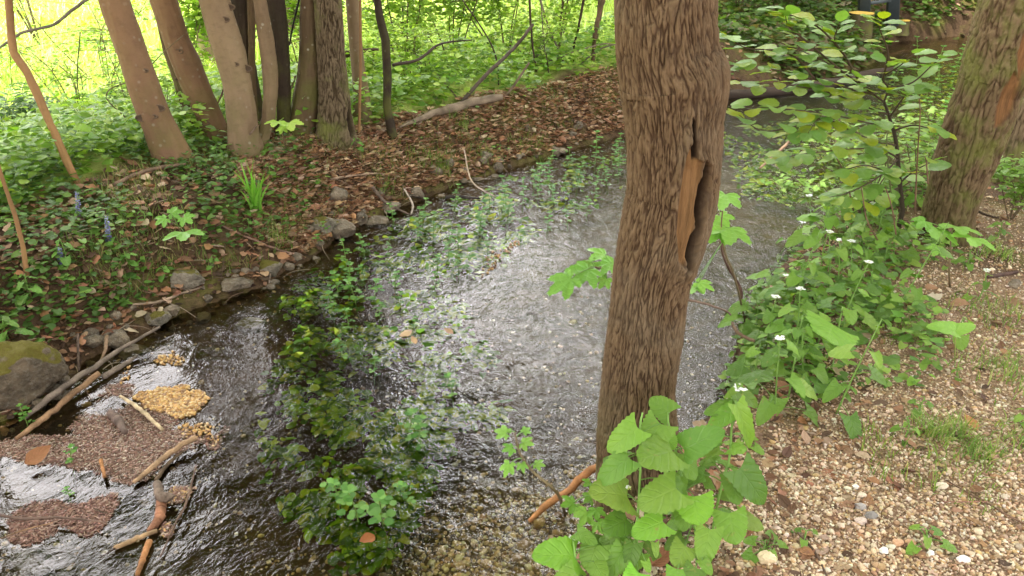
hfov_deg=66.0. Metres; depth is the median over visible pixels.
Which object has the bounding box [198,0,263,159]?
smooth bark tree
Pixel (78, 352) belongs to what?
stick
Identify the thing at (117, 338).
rock
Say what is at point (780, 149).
stick
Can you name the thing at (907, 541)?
pebble
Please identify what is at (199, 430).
seed mat
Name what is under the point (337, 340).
watercress
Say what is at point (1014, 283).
rock
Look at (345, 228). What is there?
rock
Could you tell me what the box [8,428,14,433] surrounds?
rock
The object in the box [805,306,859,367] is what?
heart leaved plant
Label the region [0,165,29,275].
thin sapling
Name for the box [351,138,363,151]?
seedling
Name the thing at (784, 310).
broad leaved plant
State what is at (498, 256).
seed mat
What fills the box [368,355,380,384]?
watercress
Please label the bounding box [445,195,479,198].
stick
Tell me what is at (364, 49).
branch
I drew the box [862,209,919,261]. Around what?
broad leaved plant
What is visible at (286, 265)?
rock
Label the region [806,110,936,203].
shrub
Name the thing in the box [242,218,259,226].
seedling
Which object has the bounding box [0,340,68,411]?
boulder
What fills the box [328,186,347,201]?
rock
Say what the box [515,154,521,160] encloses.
rock
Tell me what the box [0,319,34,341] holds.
seedling
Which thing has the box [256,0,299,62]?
shrub
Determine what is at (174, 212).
maple seedling
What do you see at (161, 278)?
seedling
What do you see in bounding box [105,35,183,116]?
branch
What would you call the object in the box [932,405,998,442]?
grass tuft
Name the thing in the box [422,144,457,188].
grass tuft
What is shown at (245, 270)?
rock
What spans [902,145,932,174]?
broad leaved plant
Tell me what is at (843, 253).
broad leaved plant
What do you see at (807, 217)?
broad leaved plant
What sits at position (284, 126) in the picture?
maple seedling
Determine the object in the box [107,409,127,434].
stick
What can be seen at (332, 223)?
rock
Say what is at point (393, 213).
watercress
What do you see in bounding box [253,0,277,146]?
curved stem tree
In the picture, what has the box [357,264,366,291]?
watercress
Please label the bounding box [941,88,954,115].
watercress
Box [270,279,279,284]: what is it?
rock
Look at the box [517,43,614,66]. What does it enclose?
fallen branch
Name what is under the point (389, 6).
shrub
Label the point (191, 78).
smooth bark tree
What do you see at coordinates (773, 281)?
broad leaved plant
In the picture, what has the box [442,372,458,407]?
watercress
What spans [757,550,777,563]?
pebble
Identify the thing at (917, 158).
shoot
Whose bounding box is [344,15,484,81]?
shrub
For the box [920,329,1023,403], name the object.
grass tuft
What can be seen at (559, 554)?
broad leaved plant
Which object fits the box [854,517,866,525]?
pebble
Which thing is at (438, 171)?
rock
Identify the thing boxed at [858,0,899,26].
railing
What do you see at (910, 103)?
watercress
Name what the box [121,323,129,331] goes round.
rock
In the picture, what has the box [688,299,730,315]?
stick
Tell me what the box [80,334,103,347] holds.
rock
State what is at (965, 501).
stick
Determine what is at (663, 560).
fallen leaf
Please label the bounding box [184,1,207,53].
shrub
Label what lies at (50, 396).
stick
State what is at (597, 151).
watercress
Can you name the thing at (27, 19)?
shrub
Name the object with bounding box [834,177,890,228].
broad leaved plant
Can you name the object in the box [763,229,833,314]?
broad leaved plant
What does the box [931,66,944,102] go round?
watercress
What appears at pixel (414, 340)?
fallen leaf
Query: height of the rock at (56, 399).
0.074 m
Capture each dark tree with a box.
[231,0,262,120]
[267,0,290,137]
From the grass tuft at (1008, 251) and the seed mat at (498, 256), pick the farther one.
the seed mat at (498, 256)
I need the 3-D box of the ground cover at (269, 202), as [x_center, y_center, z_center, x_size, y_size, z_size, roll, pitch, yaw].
[0.273,-1.808,7.190,7.116,0.484,1.855,-24,36,-39]
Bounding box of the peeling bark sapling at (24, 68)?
[4,0,80,183]
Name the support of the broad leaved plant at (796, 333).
on the ground at (526, 272)
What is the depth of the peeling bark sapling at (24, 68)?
4.27 m
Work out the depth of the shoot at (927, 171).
3.55 m
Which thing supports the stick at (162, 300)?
on the ground at (526, 272)
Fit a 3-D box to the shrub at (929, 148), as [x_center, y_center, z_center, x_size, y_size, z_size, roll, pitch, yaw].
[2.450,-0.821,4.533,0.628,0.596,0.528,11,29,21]
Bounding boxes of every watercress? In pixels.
[14,403,34,433]
[61,486,74,502]
[63,443,77,476]
[254,55,962,575]
[312,233,322,240]
[320,290,342,326]
[320,478,352,518]
[325,270,346,303]
[332,338,347,371]
[336,484,368,536]
[338,238,352,277]
[339,261,358,301]
[340,307,354,334]
[342,278,364,319]
[355,233,369,264]
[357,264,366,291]
[360,489,401,536]
[366,278,383,311]
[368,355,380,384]
[375,301,384,324]
[384,236,392,257]
[385,203,398,229]
[388,270,402,299]
[392,481,415,509]
[395,291,405,315]
[398,408,422,446]
[408,414,427,461]
[409,316,419,330]
[411,206,425,242]
[416,197,431,232]
[427,211,439,246]
[429,271,440,299]
[431,255,443,279]
[442,229,454,264]
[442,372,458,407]
[450,183,462,218]
[451,252,463,277]
[452,224,465,253]
[460,247,476,276]
[472,205,485,239]
[473,199,489,235]
[481,234,492,256]
[484,188,495,221]
[497,185,509,224]
[499,175,511,208]
[502,200,514,232]
[517,177,528,213]
[517,229,525,243]
[529,162,540,193]
[532,162,546,203]
[542,211,553,238]
[543,149,557,185]
[545,175,558,212]
[561,174,570,201]
[561,208,571,231]
[564,147,575,180]
[572,156,587,197]
[582,196,591,221]
[589,130,602,172]
[590,167,601,201]
[600,157,611,193]
[612,133,623,163]
[612,147,625,178]
[890,69,902,97]
[905,93,916,117]
[913,36,921,71]
[918,92,932,115]
[931,45,946,82]
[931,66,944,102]
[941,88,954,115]
[947,53,962,88]
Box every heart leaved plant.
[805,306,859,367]
[926,321,975,356]
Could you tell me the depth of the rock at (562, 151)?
6.41 m
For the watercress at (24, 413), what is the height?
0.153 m
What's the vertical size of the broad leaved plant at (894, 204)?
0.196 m
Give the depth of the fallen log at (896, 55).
10.41 m
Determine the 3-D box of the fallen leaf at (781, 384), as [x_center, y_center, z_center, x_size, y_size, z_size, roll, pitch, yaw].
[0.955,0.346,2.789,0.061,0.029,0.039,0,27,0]
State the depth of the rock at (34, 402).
3.31 m
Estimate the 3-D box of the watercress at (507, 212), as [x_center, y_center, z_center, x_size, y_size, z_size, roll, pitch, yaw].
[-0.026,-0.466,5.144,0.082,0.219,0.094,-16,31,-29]
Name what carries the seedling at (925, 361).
on the gravel at (892, 556)
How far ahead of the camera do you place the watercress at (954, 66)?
8.81 m
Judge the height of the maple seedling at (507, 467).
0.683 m
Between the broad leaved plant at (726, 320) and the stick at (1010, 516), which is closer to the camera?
the stick at (1010, 516)
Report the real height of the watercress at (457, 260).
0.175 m
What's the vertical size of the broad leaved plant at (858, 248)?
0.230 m
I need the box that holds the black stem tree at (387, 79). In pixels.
[374,0,397,140]
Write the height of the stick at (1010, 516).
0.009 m
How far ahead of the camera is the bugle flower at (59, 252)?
3.80 m
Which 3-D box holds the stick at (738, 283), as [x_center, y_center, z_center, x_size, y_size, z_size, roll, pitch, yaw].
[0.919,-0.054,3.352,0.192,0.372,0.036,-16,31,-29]
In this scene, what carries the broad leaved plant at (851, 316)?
on the ground at (526, 272)
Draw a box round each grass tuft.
[233,157,270,214]
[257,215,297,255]
[371,156,402,198]
[391,137,440,177]
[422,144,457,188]
[448,101,469,136]
[456,115,509,172]
[494,117,556,165]
[845,319,876,333]
[891,398,979,455]
[894,314,924,333]
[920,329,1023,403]
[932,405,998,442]
[942,419,1018,474]
[947,282,1023,333]
[971,235,1022,265]
[976,399,1023,466]
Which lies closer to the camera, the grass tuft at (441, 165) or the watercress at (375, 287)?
the watercress at (375, 287)
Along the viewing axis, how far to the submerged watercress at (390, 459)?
3.56 m
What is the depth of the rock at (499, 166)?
6.01 m
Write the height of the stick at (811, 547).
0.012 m
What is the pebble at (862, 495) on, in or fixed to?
on the ground at (526, 272)
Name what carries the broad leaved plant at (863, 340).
on the ground at (526, 272)
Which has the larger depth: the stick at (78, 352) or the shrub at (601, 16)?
the shrub at (601, 16)
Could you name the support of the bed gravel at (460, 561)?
on the ground at (526, 272)
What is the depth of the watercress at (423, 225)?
5.06 m
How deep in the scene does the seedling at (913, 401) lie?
2.65 m
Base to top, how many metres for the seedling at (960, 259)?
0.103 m
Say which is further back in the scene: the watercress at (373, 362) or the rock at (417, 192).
the rock at (417, 192)
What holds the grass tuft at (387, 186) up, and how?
on the ground at (526, 272)
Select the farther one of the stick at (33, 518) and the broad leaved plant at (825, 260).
the broad leaved plant at (825, 260)
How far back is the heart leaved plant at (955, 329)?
2.82 m
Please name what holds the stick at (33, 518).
on the floating debris at (109, 504)
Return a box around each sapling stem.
[77,32,80,99]
[289,0,299,45]
[462,0,498,84]
[528,0,536,71]
[539,0,563,60]
[540,0,546,63]
[573,0,584,61]
[581,45,612,62]
[591,0,605,61]
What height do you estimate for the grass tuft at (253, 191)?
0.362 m
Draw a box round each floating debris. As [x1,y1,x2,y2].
[0,383,230,486]
[4,492,121,550]
[158,485,195,537]
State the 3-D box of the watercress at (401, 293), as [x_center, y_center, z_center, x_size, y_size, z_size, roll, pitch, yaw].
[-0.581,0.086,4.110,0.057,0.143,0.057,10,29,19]
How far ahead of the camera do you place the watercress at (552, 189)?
5.42 m
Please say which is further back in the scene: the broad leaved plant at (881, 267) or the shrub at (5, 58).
the shrub at (5, 58)
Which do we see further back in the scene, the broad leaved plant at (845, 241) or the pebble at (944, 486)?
the broad leaved plant at (845, 241)
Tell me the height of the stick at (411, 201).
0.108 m
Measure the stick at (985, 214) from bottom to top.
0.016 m
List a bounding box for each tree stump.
[849,11,874,38]
[894,19,909,35]
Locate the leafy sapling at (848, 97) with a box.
[719,5,957,228]
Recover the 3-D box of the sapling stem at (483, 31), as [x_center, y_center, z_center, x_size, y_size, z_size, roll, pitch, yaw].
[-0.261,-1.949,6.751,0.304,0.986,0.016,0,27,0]
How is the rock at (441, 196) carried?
on the ground at (526, 272)
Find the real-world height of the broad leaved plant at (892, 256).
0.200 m
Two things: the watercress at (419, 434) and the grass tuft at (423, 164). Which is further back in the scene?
the grass tuft at (423, 164)
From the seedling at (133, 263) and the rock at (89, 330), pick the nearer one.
the rock at (89, 330)
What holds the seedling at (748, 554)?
on the ground at (526, 272)
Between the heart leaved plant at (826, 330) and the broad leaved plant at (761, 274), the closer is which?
the heart leaved plant at (826, 330)
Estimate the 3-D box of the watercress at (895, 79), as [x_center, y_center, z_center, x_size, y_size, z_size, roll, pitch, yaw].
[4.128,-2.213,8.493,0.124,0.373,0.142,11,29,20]
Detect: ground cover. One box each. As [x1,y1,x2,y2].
[0,117,331,342]
[210,31,805,224]
[715,152,1023,400]
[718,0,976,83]
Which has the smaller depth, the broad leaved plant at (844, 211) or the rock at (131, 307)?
the rock at (131, 307)
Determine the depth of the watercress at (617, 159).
5.95 m
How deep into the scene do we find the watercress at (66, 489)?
2.81 m
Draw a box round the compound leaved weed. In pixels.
[560,478,605,534]
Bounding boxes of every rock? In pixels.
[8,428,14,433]
[9,545,56,575]
[29,398,46,411]
[50,383,59,391]
[51,390,70,404]
[56,375,69,384]
[70,332,76,339]
[79,327,98,335]
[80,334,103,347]
[85,360,94,366]
[102,329,129,348]
[106,324,113,328]
[109,310,121,319]
[119,344,150,359]
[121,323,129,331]
[127,305,136,310]
[144,313,151,321]
[147,311,171,326]
[163,304,179,315]
[170,269,205,288]
[183,288,192,293]
[196,311,210,323]
[203,294,212,302]
[221,277,251,291]
[236,317,265,333]
[241,268,250,273]
[249,266,258,271]
[258,259,281,276]
[266,284,276,290]
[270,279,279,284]
[283,262,294,270]
[292,252,302,260]
[305,225,313,232]
[311,216,340,233]
[312,256,320,263]
[316,240,324,246]
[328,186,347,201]
[331,218,355,239]
[355,212,367,225]
[365,215,389,228]
[381,202,400,213]
[382,207,395,211]
[389,217,409,228]
[407,187,424,198]
[429,165,442,174]
[438,194,444,199]
[443,158,454,166]
[460,178,466,183]
[472,177,484,182]
[478,156,487,163]
[481,151,491,158]
[490,174,498,179]
[493,162,503,172]
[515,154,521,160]
[552,147,560,157]
[559,147,567,153]
[568,131,576,135]
[576,121,582,128]
[1009,279,1020,288]
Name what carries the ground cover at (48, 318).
on the ground at (526, 272)
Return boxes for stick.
[0,513,106,522]
[0,522,52,538]
[14,371,100,439]
[25,326,160,418]
[76,333,79,370]
[99,458,105,477]
[100,335,108,358]
[101,355,137,378]
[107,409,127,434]
[112,163,185,186]
[113,529,156,549]
[119,395,164,431]
[132,286,201,304]
[132,435,197,483]
[135,539,152,575]
[147,500,166,531]
[153,480,174,502]
[154,450,184,480]
[159,465,196,557]
[221,226,293,254]
[330,172,399,179]
[371,186,409,215]
[404,188,413,214]
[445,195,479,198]
[463,149,495,197]
[528,464,595,522]
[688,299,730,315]
[719,240,742,298]
[731,322,754,341]
[759,140,789,168]
[797,532,827,575]
[943,501,987,501]
[945,480,1023,523]
[978,211,998,218]
[986,271,1017,278]
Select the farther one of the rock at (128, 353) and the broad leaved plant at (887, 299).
the rock at (128, 353)
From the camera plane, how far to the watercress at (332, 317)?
4.02 m
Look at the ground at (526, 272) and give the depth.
3.86 m
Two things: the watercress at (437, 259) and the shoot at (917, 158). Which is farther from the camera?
the watercress at (437, 259)
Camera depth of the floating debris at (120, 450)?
3.09 m
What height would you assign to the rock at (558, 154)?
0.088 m
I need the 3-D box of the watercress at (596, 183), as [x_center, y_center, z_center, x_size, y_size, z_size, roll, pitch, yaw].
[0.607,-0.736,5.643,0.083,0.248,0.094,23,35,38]
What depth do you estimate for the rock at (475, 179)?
5.87 m
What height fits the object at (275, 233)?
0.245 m
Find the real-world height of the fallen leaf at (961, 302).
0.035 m
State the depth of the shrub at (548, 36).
7.33 m
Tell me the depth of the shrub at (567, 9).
8.14 m
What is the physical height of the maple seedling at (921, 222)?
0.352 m
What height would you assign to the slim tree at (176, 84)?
4.505 m
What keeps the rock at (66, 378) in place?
on the ground at (526, 272)
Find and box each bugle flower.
[52,247,70,266]
[75,192,87,219]
[103,215,118,245]
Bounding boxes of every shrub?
[0,0,40,50]
[0,0,162,83]
[0,25,75,83]
[0,29,117,103]
[0,80,126,129]
[52,21,213,102]
[72,71,221,121]
[146,0,257,73]
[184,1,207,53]
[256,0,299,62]
[286,0,347,38]
[288,5,411,92]
[342,0,524,64]
[343,0,458,80]
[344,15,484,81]
[451,0,573,57]
[467,6,586,66]
[515,0,597,47]
[595,0,602,38]
[744,0,801,8]
[760,171,837,216]
[785,120,894,185]
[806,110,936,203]
[882,99,946,184]
[991,152,1023,219]
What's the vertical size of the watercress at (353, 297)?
0.240 m
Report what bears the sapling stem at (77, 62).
on the ground at (526, 272)
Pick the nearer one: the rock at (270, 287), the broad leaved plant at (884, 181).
the rock at (270, 287)
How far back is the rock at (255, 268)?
4.33 m
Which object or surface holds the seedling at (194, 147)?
on the ground at (526, 272)
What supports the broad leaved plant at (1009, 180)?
on the ground at (526, 272)
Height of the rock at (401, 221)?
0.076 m
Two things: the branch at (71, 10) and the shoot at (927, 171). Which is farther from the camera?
the branch at (71, 10)
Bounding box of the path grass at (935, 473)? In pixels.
[848,252,1023,574]
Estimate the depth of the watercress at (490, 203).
5.27 m
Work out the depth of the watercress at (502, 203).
5.25 m
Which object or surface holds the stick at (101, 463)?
on the floating debris at (120, 450)
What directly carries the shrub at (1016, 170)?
on the gravel at (892, 556)
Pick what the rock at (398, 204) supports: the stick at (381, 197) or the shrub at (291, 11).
the stick at (381, 197)
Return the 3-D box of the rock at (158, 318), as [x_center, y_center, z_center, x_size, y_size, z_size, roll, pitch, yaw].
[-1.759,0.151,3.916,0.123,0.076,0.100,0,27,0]
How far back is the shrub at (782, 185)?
5.73 m
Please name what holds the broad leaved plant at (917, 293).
on the ground at (526, 272)
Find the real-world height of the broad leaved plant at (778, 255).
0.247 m
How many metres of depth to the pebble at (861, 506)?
2.25 m
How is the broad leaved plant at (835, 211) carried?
on the ground at (526, 272)
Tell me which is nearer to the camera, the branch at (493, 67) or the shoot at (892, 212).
the shoot at (892, 212)
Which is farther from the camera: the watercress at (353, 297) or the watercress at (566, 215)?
the watercress at (566, 215)
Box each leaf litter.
[0,0,974,360]
[0,101,625,435]
[229,65,624,252]
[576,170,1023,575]
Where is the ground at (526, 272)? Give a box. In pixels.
[0,0,1023,575]
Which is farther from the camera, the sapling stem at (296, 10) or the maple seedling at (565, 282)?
the sapling stem at (296, 10)
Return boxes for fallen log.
[399,94,502,127]
[728,67,909,99]
[884,50,908,57]
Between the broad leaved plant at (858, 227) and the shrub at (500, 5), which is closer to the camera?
the broad leaved plant at (858, 227)
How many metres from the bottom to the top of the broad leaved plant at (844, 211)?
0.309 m
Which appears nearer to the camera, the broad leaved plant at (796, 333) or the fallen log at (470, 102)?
the broad leaved plant at (796, 333)
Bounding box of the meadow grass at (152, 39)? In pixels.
[0,0,614,162]
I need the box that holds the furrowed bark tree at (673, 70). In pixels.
[595,0,730,521]
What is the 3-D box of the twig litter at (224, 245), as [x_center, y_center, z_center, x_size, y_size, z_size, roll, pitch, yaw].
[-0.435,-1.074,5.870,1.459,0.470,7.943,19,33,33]
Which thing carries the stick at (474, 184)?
on the ground at (526, 272)
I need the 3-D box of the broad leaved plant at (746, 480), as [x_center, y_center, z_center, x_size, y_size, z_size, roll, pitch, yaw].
[0.532,0.498,2.080,0.242,0.488,0.264,0,27,0]
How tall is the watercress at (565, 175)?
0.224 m
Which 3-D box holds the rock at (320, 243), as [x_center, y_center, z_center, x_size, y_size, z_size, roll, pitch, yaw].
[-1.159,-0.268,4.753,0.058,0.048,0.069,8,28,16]
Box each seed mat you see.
[119,365,130,383]
[131,383,209,418]
[153,350,184,365]
[178,422,218,445]
[481,240,519,276]
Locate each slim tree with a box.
[156,22,197,128]
[247,0,259,124]
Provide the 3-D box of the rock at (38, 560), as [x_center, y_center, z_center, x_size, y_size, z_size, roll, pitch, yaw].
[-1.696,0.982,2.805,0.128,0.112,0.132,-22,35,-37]
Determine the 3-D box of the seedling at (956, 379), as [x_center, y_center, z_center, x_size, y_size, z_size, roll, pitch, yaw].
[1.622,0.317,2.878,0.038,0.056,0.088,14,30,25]
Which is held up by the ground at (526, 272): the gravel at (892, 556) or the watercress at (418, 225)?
the gravel at (892, 556)
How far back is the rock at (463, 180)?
5.80 m
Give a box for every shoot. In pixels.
[861,186,877,239]
[885,186,896,234]
[886,130,891,191]
[914,99,920,213]
[925,157,928,183]
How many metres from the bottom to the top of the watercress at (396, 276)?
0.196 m
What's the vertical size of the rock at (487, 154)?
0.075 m
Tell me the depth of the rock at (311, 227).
4.81 m
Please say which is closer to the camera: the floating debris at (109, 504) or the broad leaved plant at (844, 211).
the floating debris at (109, 504)
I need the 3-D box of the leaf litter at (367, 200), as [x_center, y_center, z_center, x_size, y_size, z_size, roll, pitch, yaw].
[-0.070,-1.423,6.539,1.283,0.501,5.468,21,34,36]
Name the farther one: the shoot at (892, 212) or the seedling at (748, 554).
the shoot at (892, 212)
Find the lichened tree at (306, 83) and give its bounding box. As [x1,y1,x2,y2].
[290,0,318,136]
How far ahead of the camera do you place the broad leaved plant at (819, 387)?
2.72 m
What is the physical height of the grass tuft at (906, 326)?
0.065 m
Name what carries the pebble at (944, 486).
on the ground at (526, 272)
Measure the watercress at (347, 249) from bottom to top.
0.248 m
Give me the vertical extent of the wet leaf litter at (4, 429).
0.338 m
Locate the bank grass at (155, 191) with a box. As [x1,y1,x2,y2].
[56,38,788,297]
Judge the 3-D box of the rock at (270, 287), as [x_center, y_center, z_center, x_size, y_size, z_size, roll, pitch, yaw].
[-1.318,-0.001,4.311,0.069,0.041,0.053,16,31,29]
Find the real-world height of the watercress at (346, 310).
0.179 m
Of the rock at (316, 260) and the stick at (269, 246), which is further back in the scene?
the rock at (316, 260)
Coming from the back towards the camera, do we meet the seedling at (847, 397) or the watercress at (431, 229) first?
the watercress at (431, 229)
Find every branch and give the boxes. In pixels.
[0,0,88,48]
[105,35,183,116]
[345,48,378,57]
[392,40,471,66]
[461,23,533,100]
[505,62,529,95]
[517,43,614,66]
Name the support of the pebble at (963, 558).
on the ground at (526, 272)
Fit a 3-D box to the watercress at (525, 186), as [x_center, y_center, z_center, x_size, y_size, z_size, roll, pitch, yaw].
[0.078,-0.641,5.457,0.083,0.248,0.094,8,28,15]
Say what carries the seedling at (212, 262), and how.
on the ground at (526, 272)
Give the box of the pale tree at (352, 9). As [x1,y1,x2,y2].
[345,0,372,122]
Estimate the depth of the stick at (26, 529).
2.62 m
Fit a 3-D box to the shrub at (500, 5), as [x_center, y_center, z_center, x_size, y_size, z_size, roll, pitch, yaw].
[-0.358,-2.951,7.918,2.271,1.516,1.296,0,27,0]
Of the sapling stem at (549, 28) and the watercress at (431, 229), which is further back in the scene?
the sapling stem at (549, 28)
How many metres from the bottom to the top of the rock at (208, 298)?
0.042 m
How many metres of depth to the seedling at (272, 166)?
4.91 m
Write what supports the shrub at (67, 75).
on the ground at (526, 272)
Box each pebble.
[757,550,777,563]
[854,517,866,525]
[855,503,866,510]
[857,492,866,498]
[863,511,877,518]
[879,546,888,553]
[892,538,903,546]
[904,539,915,544]
[927,550,934,554]
[936,482,948,489]
[956,555,970,562]
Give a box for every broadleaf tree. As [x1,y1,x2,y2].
[196,6,215,69]
[286,0,299,52]
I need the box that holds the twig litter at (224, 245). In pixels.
[0,65,735,412]
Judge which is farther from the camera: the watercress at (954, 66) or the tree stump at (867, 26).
the tree stump at (867, 26)
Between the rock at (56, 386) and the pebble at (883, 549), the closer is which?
the pebble at (883, 549)
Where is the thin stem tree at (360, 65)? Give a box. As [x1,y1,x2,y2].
[358,0,361,132]
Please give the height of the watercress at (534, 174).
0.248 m
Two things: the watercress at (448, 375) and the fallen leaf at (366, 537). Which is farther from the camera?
the watercress at (448, 375)
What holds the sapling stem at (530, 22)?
on the ground at (526, 272)
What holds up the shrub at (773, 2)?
on the ground at (526, 272)
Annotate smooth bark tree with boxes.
[98,0,193,164]
[149,0,226,139]
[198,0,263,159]
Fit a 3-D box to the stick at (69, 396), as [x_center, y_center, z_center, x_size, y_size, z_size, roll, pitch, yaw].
[-1.882,0.482,3.271,0.035,0.075,0.424,11,29,20]
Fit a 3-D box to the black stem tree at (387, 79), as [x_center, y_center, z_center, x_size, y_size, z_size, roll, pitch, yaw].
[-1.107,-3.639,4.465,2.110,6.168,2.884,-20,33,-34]
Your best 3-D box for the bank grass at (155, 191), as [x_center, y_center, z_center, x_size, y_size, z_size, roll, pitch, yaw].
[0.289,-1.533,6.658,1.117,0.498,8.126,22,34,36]
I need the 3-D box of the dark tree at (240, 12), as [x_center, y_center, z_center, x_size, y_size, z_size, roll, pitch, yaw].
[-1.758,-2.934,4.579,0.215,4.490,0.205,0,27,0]
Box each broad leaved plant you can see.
[8,274,43,307]
[51,238,79,265]
[531,523,622,575]
[588,410,694,575]
[644,395,747,575]
[671,382,767,531]
[718,293,761,327]
[726,343,776,394]
[728,286,777,346]
[736,335,818,426]
[737,294,792,351]
[746,268,785,287]
[750,315,823,377]
[753,286,821,362]
[756,273,799,303]
[758,260,827,302]
[760,356,840,415]
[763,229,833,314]
[767,333,835,383]
[776,221,804,259]
[782,320,868,356]
[785,197,852,247]
[794,205,854,241]
[799,230,845,287]
[800,194,815,234]
[800,229,841,271]
[809,238,872,313]
[811,260,880,337]
[813,170,868,222]
[822,319,886,439]
[823,239,888,291]
[825,223,880,256]
[827,185,872,214]
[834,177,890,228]
[834,269,925,319]
[840,245,887,281]
[841,202,888,248]
[845,191,900,236]
[847,179,898,216]
[850,181,896,226]
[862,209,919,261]
[865,237,901,274]
[872,175,913,187]
[874,222,953,323]
[875,217,909,255]
[876,223,955,246]
[892,175,926,208]
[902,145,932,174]
[904,176,926,205]
[927,317,972,349]
[961,268,996,300]
[997,160,1019,186]
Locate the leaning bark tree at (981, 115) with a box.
[918,0,1023,247]
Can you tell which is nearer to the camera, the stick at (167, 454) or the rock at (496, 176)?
the stick at (167, 454)
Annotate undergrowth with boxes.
[0,11,615,212]
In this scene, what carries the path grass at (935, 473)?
on the ground at (526, 272)
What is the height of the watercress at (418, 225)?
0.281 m
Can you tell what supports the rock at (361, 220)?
on the ground at (526, 272)
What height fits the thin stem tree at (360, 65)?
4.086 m
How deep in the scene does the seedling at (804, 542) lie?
2.15 m
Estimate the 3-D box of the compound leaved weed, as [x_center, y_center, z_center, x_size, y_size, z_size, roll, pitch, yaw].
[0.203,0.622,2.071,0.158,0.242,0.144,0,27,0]
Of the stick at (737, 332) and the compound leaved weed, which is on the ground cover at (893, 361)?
the stick at (737, 332)
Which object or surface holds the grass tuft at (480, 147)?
on the ground at (526, 272)
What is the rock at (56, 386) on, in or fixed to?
on the ground at (526, 272)
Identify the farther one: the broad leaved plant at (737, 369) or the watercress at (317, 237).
the watercress at (317, 237)
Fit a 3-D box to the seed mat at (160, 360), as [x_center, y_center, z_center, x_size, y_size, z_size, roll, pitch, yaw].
[-1.577,0.334,3.633,0.157,0.020,0.108,22,34,37]
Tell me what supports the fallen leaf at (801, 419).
on the ground at (526, 272)
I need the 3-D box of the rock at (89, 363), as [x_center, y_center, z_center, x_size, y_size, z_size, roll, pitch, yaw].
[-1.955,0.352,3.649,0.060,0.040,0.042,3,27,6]
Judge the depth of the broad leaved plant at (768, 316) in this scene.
3.02 m
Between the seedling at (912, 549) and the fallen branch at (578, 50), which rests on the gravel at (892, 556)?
the seedling at (912, 549)
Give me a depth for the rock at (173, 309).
3.96 m
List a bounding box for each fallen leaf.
[25,445,50,464]
[359,532,374,542]
[399,330,411,336]
[411,336,416,343]
[443,328,452,333]
[651,547,669,566]
[772,380,788,390]
[797,416,806,423]
[925,283,937,289]
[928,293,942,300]
[950,298,969,305]
[964,414,978,429]
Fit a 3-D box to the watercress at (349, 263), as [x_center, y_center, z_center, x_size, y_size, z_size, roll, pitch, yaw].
[-0.878,-0.026,4.268,0.112,0.263,0.098,-12,29,-22]
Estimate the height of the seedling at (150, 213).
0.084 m
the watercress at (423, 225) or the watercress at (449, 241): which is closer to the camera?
the watercress at (449, 241)
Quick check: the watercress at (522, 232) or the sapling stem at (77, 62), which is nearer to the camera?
the watercress at (522, 232)
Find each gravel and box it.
[0,276,767,575]
[580,164,1023,575]
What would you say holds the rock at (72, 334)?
on the ground at (526, 272)
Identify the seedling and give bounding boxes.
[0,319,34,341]
[119,251,137,266]
[135,210,152,225]
[155,206,204,244]
[155,265,174,281]
[185,138,197,150]
[203,255,220,270]
[205,144,225,157]
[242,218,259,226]
[261,163,275,177]
[264,119,303,147]
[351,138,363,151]
[494,425,566,516]
[546,248,613,300]
[690,191,751,321]
[723,432,764,454]
[741,530,788,562]
[790,527,817,546]
[817,392,850,402]
[889,416,922,446]
[905,524,957,555]
[907,396,933,418]
[910,216,996,286]
[921,355,947,365]
[951,367,962,382]
[953,250,982,270]
[986,220,1012,241]
[1013,408,1023,427]
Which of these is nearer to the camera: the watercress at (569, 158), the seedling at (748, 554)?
the seedling at (748, 554)
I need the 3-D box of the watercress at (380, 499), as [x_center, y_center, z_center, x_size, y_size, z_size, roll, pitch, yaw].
[-0.441,0.792,2.684,0.129,0.260,0.124,6,28,11]
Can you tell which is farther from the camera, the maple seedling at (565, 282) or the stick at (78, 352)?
the stick at (78, 352)
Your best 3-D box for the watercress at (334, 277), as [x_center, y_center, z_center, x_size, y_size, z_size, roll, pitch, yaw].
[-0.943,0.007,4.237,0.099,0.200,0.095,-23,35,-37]
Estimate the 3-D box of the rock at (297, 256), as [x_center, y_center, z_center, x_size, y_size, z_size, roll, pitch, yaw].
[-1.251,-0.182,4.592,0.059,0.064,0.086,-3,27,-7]
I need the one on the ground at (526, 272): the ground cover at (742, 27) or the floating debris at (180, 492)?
the ground cover at (742, 27)
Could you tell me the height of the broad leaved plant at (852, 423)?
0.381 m
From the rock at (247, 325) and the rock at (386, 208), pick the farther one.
the rock at (386, 208)
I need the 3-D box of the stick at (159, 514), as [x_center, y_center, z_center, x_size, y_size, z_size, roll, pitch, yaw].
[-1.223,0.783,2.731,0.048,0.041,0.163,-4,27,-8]

